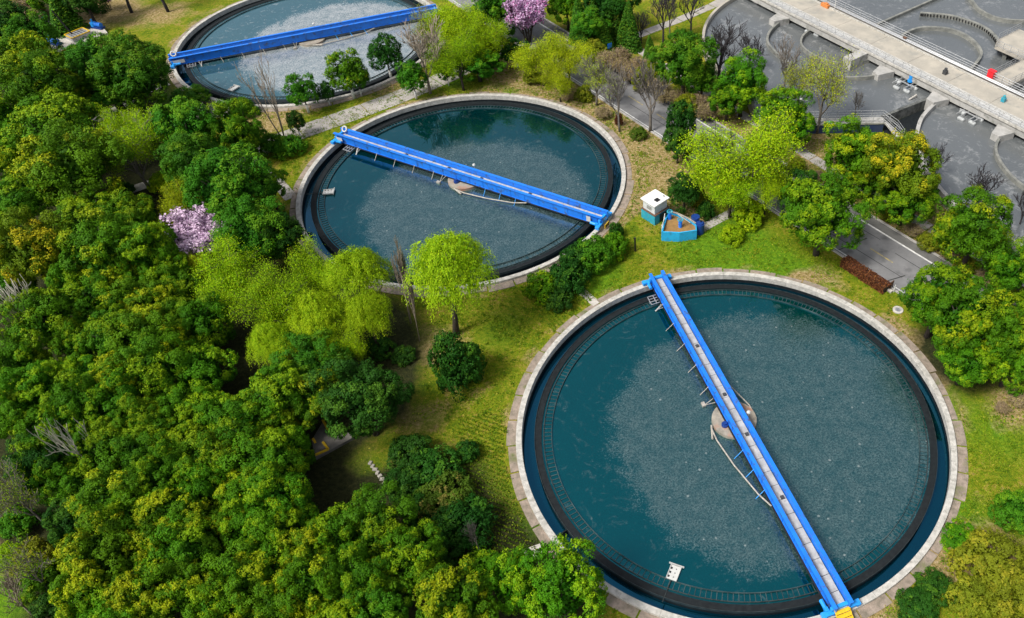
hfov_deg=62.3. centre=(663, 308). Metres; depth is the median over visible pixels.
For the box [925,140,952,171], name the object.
bare tree
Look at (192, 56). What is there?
scraper bridge
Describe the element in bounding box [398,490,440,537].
shrub
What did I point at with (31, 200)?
camphor tree
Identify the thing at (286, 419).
camphor tree
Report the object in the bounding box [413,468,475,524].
shrub
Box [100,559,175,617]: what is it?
camphor tree
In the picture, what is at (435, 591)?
camphor tree
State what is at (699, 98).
shrub
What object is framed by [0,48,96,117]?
camphor tree
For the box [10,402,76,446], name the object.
camphor tree
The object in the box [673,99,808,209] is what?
spring tree
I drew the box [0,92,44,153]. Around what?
camphor tree
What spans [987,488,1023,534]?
shrub
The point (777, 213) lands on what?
kerb
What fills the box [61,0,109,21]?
camphor tree
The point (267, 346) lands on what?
willow tree
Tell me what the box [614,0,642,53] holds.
conifer tree
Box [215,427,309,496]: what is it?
camphor tree
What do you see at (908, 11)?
guide wall
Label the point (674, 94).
shrub
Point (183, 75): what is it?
channel water
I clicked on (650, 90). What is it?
bare tree
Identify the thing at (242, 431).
camphor tree
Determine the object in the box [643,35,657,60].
conifer tree
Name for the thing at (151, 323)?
camphor tree
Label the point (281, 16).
water
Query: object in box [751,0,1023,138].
deck walkway
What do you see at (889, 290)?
hedge end board
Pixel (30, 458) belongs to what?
camphor tree
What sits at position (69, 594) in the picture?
camphor tree
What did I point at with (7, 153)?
camphor tree
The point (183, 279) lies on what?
camphor tree
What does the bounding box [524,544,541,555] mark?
path
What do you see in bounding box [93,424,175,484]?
camphor tree
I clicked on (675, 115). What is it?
tree
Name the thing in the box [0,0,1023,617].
ground
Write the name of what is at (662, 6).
bare tree
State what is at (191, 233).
blossom tree
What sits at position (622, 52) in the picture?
shrub
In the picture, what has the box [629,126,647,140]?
shrub
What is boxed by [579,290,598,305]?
path
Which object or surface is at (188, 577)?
camphor tree
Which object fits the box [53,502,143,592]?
camphor tree
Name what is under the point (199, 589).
camphor tree
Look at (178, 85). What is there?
pavement
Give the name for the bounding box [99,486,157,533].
camphor tree
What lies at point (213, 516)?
camphor tree
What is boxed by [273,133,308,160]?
shrub
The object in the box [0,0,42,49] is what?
camphor tree
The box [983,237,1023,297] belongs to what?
camphor tree
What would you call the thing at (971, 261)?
shrub
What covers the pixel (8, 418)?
camphor tree
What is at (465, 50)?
spring tree
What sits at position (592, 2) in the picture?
conifer tree
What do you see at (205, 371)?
camphor tree
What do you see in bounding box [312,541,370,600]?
camphor tree
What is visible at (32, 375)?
camphor tree
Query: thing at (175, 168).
camphor tree
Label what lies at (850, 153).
camphor tree
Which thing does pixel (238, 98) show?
shrub
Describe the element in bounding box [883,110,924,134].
chamber floor
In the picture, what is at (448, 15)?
spring tree
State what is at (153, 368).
camphor tree
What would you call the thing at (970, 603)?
shrub
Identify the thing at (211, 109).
covered pit
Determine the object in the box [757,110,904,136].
service walkway
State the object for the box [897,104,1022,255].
ditch wall
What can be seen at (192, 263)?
spring tree
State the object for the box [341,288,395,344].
willow tree
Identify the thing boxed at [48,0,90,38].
conifer tree
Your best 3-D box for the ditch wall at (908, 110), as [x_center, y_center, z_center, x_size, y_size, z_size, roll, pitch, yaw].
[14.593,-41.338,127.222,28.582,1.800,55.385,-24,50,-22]
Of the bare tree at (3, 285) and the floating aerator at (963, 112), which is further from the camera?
the floating aerator at (963, 112)
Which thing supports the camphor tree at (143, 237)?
on the ground at (340, 474)
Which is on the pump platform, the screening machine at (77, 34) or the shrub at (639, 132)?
the screening machine at (77, 34)
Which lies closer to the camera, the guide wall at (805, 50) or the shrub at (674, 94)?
the shrub at (674, 94)
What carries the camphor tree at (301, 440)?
on the ground at (340, 474)
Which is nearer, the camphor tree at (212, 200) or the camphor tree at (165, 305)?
the camphor tree at (165, 305)
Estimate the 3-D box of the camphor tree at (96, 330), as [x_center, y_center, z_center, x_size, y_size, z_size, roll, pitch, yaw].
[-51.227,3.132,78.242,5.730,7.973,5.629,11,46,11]
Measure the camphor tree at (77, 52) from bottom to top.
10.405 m
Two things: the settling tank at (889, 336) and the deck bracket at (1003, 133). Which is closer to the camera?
the settling tank at (889, 336)
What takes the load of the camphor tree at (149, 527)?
on the ground at (340, 474)
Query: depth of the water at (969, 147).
120.94 m
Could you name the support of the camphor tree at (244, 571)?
on the ground at (340, 474)
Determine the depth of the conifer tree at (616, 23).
126.04 m
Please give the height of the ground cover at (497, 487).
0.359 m
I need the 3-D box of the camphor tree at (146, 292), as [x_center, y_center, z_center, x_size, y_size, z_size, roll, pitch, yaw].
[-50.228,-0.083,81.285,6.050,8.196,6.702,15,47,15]
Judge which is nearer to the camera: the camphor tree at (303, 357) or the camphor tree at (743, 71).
the camphor tree at (303, 357)
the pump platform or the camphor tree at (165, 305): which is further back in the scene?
the pump platform
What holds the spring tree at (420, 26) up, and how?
on the ground at (340, 474)
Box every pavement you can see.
[167,0,445,111]
[289,92,633,297]
[506,268,967,617]
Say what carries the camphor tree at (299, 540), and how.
on the ground at (340, 474)
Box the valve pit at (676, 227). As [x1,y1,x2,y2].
[661,209,696,241]
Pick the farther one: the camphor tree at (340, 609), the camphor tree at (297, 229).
the camphor tree at (297, 229)
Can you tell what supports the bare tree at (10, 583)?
on the ground at (340, 474)
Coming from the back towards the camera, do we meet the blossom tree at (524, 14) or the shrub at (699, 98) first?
the blossom tree at (524, 14)
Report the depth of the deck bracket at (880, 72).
118.04 m
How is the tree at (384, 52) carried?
on the ground at (340, 474)
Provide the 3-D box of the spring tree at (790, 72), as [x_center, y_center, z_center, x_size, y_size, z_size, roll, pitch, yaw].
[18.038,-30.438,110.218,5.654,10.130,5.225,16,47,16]
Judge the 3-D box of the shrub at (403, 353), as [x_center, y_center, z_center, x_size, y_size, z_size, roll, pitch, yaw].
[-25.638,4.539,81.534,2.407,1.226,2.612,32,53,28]
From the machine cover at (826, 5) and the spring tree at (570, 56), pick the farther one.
the machine cover at (826, 5)
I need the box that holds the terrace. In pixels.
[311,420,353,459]
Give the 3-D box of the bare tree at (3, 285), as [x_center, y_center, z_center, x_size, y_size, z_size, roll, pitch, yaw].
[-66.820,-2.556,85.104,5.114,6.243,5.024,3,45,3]
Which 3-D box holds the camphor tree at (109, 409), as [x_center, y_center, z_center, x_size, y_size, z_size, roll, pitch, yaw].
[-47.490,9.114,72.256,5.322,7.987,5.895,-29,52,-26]
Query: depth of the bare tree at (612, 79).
105.74 m
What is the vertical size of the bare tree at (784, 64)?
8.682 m
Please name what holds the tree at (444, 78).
on the ground at (340, 474)
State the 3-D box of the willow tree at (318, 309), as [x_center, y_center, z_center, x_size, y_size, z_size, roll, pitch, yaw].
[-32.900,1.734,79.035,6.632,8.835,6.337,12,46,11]
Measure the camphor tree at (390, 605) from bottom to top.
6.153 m
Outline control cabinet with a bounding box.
[987,68,996,78]
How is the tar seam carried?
on the road
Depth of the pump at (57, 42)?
126.09 m
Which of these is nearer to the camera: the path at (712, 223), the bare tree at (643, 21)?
the path at (712, 223)
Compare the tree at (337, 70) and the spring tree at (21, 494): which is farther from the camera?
the tree at (337, 70)
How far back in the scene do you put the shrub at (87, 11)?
133.92 m
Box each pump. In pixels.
[50,38,62,45]
[89,19,105,29]
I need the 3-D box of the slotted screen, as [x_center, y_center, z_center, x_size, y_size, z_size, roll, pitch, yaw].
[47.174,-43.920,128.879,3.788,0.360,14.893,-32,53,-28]
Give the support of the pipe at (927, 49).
on the deck walkway at (970, 92)
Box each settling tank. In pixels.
[173,0,438,108]
[296,93,625,290]
[516,272,957,617]
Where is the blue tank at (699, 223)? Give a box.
[691,214,704,234]
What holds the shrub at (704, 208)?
on the ground at (340, 474)
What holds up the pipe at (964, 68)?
on the deck walkway at (970, 92)
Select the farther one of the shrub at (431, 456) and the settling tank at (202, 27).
the settling tank at (202, 27)
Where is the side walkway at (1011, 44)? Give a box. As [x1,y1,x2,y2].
[994,23,1023,88]
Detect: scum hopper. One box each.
[220,84,240,97]
[310,187,334,194]
[662,562,683,601]
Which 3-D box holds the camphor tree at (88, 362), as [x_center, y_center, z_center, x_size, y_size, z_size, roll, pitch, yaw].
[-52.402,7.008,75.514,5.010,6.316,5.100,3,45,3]
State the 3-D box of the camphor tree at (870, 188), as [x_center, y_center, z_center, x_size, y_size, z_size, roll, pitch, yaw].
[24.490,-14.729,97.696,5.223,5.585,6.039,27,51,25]
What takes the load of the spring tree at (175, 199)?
on the ground at (340, 474)
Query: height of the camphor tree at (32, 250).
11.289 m
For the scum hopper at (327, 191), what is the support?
on the settling tank at (383, 121)
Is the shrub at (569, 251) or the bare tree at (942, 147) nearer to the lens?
the shrub at (569, 251)
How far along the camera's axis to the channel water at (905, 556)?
71.67 m
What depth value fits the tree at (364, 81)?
114.40 m
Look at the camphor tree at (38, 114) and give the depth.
96.59 m
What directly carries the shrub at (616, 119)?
on the ground at (340, 474)
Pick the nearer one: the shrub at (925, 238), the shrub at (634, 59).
the shrub at (925, 238)
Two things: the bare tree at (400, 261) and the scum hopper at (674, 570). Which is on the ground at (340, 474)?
the bare tree at (400, 261)
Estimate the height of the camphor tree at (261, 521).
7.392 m
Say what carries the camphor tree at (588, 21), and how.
on the ground at (340, 474)
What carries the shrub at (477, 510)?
on the ground at (340, 474)
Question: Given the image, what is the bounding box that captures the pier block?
[843,50,867,69]
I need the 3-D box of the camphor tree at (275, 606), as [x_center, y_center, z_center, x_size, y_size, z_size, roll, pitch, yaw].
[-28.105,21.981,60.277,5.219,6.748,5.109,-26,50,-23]
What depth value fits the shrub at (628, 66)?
117.98 m
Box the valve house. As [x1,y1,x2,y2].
[640,189,669,225]
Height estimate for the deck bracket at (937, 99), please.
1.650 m
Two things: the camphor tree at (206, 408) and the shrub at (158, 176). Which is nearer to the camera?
the camphor tree at (206, 408)
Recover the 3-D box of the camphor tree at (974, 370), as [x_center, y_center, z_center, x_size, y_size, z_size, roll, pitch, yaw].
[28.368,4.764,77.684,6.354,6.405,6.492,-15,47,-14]
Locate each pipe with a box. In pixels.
[819,0,1023,97]
[823,0,1023,94]
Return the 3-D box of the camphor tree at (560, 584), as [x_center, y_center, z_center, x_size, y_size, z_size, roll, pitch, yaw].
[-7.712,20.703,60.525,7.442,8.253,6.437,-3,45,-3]
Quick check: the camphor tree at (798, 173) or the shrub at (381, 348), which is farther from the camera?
the camphor tree at (798, 173)
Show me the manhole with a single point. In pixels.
(897, 309)
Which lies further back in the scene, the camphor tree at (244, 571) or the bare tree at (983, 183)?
the bare tree at (983, 183)
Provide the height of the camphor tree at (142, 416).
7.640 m
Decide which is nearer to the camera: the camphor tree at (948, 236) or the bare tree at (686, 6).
the camphor tree at (948, 236)
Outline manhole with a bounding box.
[893,306,902,313]
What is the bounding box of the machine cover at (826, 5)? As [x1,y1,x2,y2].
[820,2,829,8]
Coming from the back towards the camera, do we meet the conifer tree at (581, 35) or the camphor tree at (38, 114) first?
the conifer tree at (581, 35)
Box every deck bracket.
[769,13,789,25]
[872,64,894,80]
[924,91,948,109]
[990,124,1014,141]
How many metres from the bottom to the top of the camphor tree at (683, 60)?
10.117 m
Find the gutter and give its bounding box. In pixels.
[541,20,1014,304]
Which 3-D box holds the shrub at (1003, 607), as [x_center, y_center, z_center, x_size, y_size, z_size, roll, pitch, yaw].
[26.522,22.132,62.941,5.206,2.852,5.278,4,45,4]
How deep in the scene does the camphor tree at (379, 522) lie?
62.74 m
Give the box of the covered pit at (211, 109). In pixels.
[195,101,229,116]
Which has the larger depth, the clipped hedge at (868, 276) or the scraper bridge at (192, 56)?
the scraper bridge at (192, 56)
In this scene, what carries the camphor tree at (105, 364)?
on the ground at (340, 474)
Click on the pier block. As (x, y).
(862, 56)
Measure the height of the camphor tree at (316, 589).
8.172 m
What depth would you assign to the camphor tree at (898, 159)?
91.73 m
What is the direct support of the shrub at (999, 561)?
on the ground at (340, 474)
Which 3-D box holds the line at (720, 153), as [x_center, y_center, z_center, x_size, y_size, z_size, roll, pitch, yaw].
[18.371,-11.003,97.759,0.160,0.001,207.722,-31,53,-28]
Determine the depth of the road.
96.00 m
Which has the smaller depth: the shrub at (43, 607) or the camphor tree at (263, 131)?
the shrub at (43, 607)
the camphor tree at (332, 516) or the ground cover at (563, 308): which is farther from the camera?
the ground cover at (563, 308)
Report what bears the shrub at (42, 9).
on the ground at (340, 474)
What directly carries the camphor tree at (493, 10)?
on the ground at (340, 474)
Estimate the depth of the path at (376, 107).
114.09 m
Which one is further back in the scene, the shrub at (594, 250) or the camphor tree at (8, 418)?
the shrub at (594, 250)
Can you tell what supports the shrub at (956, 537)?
on the ground at (340, 474)
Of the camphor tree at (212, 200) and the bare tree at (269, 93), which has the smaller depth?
the camphor tree at (212, 200)
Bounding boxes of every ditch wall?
[702,0,927,126]
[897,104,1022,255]
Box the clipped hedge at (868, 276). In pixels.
[839,255,890,293]
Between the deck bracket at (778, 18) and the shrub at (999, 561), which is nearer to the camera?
the shrub at (999, 561)
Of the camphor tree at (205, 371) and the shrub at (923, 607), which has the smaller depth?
the shrub at (923, 607)
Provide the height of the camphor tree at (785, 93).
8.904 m
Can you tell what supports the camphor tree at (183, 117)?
on the ground at (340, 474)
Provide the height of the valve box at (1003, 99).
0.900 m
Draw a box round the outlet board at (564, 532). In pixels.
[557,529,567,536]
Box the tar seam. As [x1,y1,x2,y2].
[600,83,944,283]
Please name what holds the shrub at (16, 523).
on the ground at (340, 474)
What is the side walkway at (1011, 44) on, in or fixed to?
attached to the deck walkway at (970, 92)
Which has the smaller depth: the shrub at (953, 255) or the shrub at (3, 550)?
the shrub at (3, 550)
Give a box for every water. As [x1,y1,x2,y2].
[178,0,434,98]
[189,0,425,99]
[303,106,621,285]
[317,105,607,276]
[523,282,947,617]
[541,289,929,604]
[705,0,1023,241]
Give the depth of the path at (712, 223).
97.01 m
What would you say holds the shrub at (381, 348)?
on the ground at (340, 474)
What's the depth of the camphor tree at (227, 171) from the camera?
89.51 m
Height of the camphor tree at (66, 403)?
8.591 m
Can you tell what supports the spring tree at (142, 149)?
on the ground at (340, 474)
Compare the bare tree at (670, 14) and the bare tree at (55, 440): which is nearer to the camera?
the bare tree at (55, 440)
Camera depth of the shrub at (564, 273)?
87.07 m
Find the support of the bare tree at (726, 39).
on the ground at (340, 474)
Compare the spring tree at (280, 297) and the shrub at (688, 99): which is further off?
the shrub at (688, 99)
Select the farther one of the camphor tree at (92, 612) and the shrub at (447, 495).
the shrub at (447, 495)
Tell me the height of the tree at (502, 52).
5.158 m
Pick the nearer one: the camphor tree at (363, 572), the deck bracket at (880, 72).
the camphor tree at (363, 572)
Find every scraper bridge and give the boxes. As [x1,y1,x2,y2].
[168,4,436,68]
[330,127,611,229]
[642,270,860,617]
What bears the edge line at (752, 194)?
on the road
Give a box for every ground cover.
[456,412,536,557]
[534,285,590,331]
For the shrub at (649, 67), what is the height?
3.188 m
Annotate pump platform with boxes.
[52,27,107,52]
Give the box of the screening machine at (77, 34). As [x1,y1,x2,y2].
[52,10,90,41]
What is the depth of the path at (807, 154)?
106.33 m
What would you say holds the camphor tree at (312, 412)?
on the ground at (340, 474)
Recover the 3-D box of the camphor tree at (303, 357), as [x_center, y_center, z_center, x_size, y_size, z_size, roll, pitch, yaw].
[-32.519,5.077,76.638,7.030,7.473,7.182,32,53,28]
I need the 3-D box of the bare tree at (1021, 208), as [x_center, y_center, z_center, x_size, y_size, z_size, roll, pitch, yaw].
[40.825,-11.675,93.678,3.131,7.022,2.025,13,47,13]
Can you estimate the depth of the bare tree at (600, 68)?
111.32 m
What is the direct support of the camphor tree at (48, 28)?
on the ground at (340, 474)
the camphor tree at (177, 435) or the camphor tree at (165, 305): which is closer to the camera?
the camphor tree at (177, 435)
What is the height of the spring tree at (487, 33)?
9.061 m
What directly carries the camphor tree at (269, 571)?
on the ground at (340, 474)
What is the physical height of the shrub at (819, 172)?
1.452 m
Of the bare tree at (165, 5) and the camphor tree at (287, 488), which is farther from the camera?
the bare tree at (165, 5)
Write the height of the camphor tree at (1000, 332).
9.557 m
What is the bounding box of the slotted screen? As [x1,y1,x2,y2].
[920,13,996,43]
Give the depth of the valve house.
96.07 m
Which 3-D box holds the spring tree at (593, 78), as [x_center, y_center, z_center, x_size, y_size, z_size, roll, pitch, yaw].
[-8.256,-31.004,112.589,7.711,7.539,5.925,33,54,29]
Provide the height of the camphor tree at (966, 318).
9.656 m
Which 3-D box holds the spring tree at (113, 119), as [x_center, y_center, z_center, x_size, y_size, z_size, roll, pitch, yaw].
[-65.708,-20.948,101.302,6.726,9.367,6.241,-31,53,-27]
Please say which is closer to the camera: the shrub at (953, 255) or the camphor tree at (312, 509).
the camphor tree at (312, 509)
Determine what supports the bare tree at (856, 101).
on the ground at (340, 474)
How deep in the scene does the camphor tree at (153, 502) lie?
63.49 m
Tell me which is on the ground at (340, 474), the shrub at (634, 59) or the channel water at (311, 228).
the shrub at (634, 59)
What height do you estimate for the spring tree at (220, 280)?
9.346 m
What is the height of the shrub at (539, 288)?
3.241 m
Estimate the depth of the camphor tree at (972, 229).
84.64 m
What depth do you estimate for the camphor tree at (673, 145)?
102.27 m
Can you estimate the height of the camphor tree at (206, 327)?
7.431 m
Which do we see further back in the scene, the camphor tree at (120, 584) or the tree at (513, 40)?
the tree at (513, 40)
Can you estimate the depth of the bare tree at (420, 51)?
112.06 m
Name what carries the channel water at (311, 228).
in the settling tank at (383, 121)
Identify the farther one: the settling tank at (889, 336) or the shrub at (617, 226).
the shrub at (617, 226)
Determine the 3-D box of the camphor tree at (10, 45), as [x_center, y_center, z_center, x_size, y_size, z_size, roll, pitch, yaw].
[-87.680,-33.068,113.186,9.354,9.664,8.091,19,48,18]
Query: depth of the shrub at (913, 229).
94.25 m
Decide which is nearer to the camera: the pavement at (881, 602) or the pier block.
the pavement at (881, 602)
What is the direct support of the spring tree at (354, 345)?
on the ground at (340, 474)
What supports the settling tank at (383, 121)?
on the ground at (340, 474)
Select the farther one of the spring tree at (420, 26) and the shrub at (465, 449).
the spring tree at (420, 26)
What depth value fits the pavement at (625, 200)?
101.37 m
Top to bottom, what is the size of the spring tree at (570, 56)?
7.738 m
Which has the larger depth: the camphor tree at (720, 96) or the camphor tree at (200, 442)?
the camphor tree at (720, 96)
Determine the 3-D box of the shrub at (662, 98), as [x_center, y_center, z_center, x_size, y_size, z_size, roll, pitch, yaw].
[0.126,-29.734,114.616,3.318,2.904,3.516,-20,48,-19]
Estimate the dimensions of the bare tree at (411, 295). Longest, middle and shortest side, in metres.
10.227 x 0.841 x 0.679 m
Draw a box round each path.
[92,82,169,120]
[132,180,153,192]
[249,48,509,153]
[253,158,294,200]
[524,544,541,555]
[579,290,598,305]
[614,35,1023,285]
[638,0,725,36]
[704,201,749,231]
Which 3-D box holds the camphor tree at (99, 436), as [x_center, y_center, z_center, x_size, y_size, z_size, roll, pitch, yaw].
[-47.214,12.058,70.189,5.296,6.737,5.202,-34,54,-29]
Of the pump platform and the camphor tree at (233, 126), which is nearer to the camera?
the camphor tree at (233, 126)
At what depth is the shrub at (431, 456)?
71.27 m
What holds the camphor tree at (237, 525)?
on the ground at (340, 474)
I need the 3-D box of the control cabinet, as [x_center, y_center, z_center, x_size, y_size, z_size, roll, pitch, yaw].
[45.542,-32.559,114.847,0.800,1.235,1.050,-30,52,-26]
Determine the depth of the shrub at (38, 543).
65.65 m
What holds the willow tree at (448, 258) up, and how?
on the ground at (340, 474)
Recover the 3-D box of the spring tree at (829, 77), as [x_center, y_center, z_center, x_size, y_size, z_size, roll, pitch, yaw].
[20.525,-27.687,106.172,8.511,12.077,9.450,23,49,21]
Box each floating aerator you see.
[892,75,917,93]
[956,108,983,125]
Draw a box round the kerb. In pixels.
[448,0,1015,303]
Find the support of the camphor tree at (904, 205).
on the ground at (340, 474)
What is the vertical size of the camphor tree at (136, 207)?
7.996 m
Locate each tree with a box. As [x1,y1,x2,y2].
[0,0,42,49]
[0,8,64,54]
[0,29,57,84]
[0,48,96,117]
[0,87,106,157]
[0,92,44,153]
[0,138,33,179]
[0,175,53,231]
[0,204,69,288]
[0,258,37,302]
[0,275,30,312]
[0,286,87,357]
[0,328,54,382]
[0,357,68,414]
[0,382,43,439]
[0,433,76,507]
[0,456,48,525]
[0,532,54,589]
[0,558,31,616]
[1,159,81,213]
[8,119,135,206]
[8,428,77,499]
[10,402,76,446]
[25,0,69,12]
[26,417,94,458]
[35,455,102,505]
[38,368,106,444]
[40,495,95,547]
[43,255,93,296]
[45,229,77,268]
[47,317,100,365]
[47,558,114,617]
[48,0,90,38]
[49,87,96,116]
[49,354,115,398]
[53,189,122,233]
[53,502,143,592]
[55,31,123,109]
[55,204,138,294]
[56,270,131,321]
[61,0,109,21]
[63,466,155,535]
[67,415,127,476]
[72,303,145,362]
[74,588,149,617]
[77,350,151,406]
[79,105,170,189]
[80,77,144,116]
[81,364,149,436]
[85,27,174,117]
[87,219,179,287]
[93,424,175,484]
[94,101,147,169]
[96,186,157,232]
[98,273,187,330]
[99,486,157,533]
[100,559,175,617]
[103,304,192,372]
[110,392,165,439]
[113,330,195,403]
[122,512,183,566]
[125,0,133,12]
[127,555,228,617]
[131,479,208,551]
[132,510,222,584]
[133,243,192,285]
[134,436,189,506]
[135,409,192,454]
[143,95,220,158]
[147,261,209,298]
[148,176,203,227]
[152,130,218,202]
[152,380,210,434]
[153,415,207,455]
[154,295,202,351]
[157,339,238,400]
[159,202,230,264]
[161,0,169,11]
[168,459,228,515]
[172,424,247,486]
[172,500,236,561]
[173,251,205,279]
[174,291,235,350]
[180,140,275,221]
[181,576,249,617]
[182,388,244,443]
[188,231,273,327]
[194,535,284,617]
[201,97,263,159]
[202,421,261,476]
[205,394,277,465]
[208,180,263,229]
[208,192,287,271]
[212,466,259,519]
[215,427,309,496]
[216,257,313,332]
[216,495,257,555]
[233,571,313,617]
[234,45,284,135]
[236,359,318,426]
[240,528,298,584]
[241,399,303,445]
[242,460,313,528]
[244,321,301,367]
[245,496,313,549]
[246,121,266,153]
[248,159,289,209]
[249,209,307,265]
[267,323,354,388]
[269,425,316,468]
[271,496,319,531]
[271,546,345,617]
[273,517,336,570]
[281,72,319,112]
[283,287,353,350]
[285,110,305,136]
[285,228,342,317]
[285,366,342,430]
[303,352,415,440]
[304,501,372,562]
[310,586,372,617]
[311,329,369,371]
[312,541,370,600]
[315,80,334,104]
[318,244,397,316]
[322,47,369,98]
[332,542,397,617]
[339,479,418,558]
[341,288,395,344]
[343,62,369,95]
[352,574,414,617]
[366,32,403,77]
[371,518,447,594]
[390,235,411,323]
[394,58,427,98]
[396,14,444,93]
[399,228,500,334]
[404,266,419,340]
[407,1,439,58]
[412,553,500,617]
[419,0,484,45]
[421,25,484,90]
[438,62,455,85]
[448,8,494,70]
[450,12,511,62]
[455,47,506,81]
[462,520,478,548]
[471,0,516,37]
[481,543,538,615]
[491,37,508,61]
[501,0,548,42]
[501,37,530,67]
[505,27,566,85]
[505,533,608,617]
[534,61,572,101]
[537,34,596,87]
[546,0,580,29]
[568,0,591,45]
[571,6,611,41]
[574,27,590,58]
[577,49,624,105]
[579,57,606,91]
[582,0,641,19]
[589,0,612,38]
[595,17,615,51]
[598,59,629,131]
[606,5,632,44]
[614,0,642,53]
[622,57,672,131]
[634,11,650,43]
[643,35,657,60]
[646,26,720,92]
[647,0,677,43]
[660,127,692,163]
[663,0,677,33]
[665,98,697,139]
[666,171,700,214]
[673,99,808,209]
[674,0,704,31]
[685,64,718,94]
[692,159,765,217]
[694,16,747,78]
[707,80,748,121]
[717,46,768,117]
[735,31,769,64]
[746,149,793,214]
[752,85,815,142]
[772,32,801,87]
[777,167,817,227]
[778,168,880,256]
[779,49,820,99]
[779,107,816,151]
[798,48,863,133]
[822,112,890,182]
[846,167,887,201]
[852,89,864,112]
[860,127,943,202]
[871,175,940,225]
[897,261,979,338]
[922,271,1019,360]
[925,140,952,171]
[930,184,1015,282]
[931,328,1002,387]
[933,222,954,248]
[966,162,1006,203]
[971,292,1023,367]
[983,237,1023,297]
[985,333,1023,398]
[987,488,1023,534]
[1013,190,1023,223]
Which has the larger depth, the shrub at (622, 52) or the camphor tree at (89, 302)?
the shrub at (622, 52)
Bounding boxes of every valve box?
[942,68,948,74]
[1000,95,1006,102]
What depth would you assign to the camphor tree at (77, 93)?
107.38 m
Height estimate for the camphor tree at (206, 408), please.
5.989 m
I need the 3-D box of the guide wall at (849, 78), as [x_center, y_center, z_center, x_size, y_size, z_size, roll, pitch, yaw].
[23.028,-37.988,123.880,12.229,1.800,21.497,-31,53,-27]
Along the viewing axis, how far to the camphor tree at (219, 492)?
65.67 m
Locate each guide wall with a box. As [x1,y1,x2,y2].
[766,22,874,80]
[800,30,868,66]
[877,0,936,24]
[901,26,982,69]
[920,12,1006,59]
[967,0,1023,23]
[993,138,1023,189]
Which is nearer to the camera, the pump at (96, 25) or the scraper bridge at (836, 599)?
the scraper bridge at (836, 599)
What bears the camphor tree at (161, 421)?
on the ground at (340, 474)
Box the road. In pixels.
[451,0,1019,330]
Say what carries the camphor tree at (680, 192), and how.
on the ground at (340, 474)
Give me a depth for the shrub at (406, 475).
69.95 m
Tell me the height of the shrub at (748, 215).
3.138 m
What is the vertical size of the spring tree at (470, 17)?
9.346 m
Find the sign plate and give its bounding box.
[170,59,184,63]
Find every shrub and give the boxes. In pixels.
[0,502,42,541]
[0,540,25,570]
[6,0,35,12]
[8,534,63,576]
[14,558,65,605]
[21,5,49,23]
[27,586,63,617]
[85,4,99,14]
[106,180,135,193]
[146,170,171,195]
[167,83,212,105]
[230,96,255,117]
[256,133,289,158]
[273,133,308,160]
[364,333,396,361]
[379,462,425,505]
[386,433,432,469]
[390,345,415,367]
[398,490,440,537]
[403,442,466,497]
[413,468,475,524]
[423,520,469,567]
[426,330,487,402]
[431,490,498,552]
[455,439,479,464]
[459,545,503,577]
[519,268,559,305]
[522,67,545,84]
[543,286,573,314]
[545,257,592,297]
[557,241,590,274]
[559,90,572,101]
[574,84,592,102]
[574,232,615,274]
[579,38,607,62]
[593,106,612,118]
[595,49,617,66]
[600,231,629,261]
[608,55,630,71]
[609,222,623,234]
[614,44,633,60]
[614,113,622,125]
[619,63,637,82]
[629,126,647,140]
[630,55,647,66]
[631,67,655,90]
[644,60,666,78]
[645,76,662,88]
[654,83,672,102]
[667,88,684,103]
[673,92,697,117]
[687,91,708,109]
[687,184,705,208]
[694,101,719,121]
[695,200,714,221]
[718,223,744,248]
[731,199,764,232]
[788,155,806,169]
[813,170,822,181]
[877,201,899,221]
[895,585,939,617]
[903,223,923,236]
[912,566,957,607]
[914,231,941,252]
[938,248,959,262]
[939,516,978,557]
[940,573,994,617]
[944,525,1023,599]
[951,254,980,276]
[971,566,1023,617]
[975,267,995,284]
[994,400,1012,414]
[1007,387,1023,407]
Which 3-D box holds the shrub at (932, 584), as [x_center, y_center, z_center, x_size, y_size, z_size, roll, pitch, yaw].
[21.196,21.729,64.372,3.260,1.247,3.725,-17,48,-17]
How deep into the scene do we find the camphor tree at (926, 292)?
78.88 m
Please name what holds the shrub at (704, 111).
on the ground at (340, 474)
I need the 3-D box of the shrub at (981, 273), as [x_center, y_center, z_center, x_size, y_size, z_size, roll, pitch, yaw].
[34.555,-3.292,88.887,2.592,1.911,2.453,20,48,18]
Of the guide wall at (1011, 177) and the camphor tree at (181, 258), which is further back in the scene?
the guide wall at (1011, 177)
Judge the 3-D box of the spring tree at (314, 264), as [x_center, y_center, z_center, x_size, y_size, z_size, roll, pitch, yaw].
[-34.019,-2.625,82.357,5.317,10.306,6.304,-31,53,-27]
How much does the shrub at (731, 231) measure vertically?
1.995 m
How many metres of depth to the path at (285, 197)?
101.08 m
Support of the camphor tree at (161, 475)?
on the ground at (340, 474)
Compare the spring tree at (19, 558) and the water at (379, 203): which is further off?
the water at (379, 203)
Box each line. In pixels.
[453,0,966,290]
[516,25,923,281]
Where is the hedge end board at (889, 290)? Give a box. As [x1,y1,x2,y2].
[887,280,895,293]

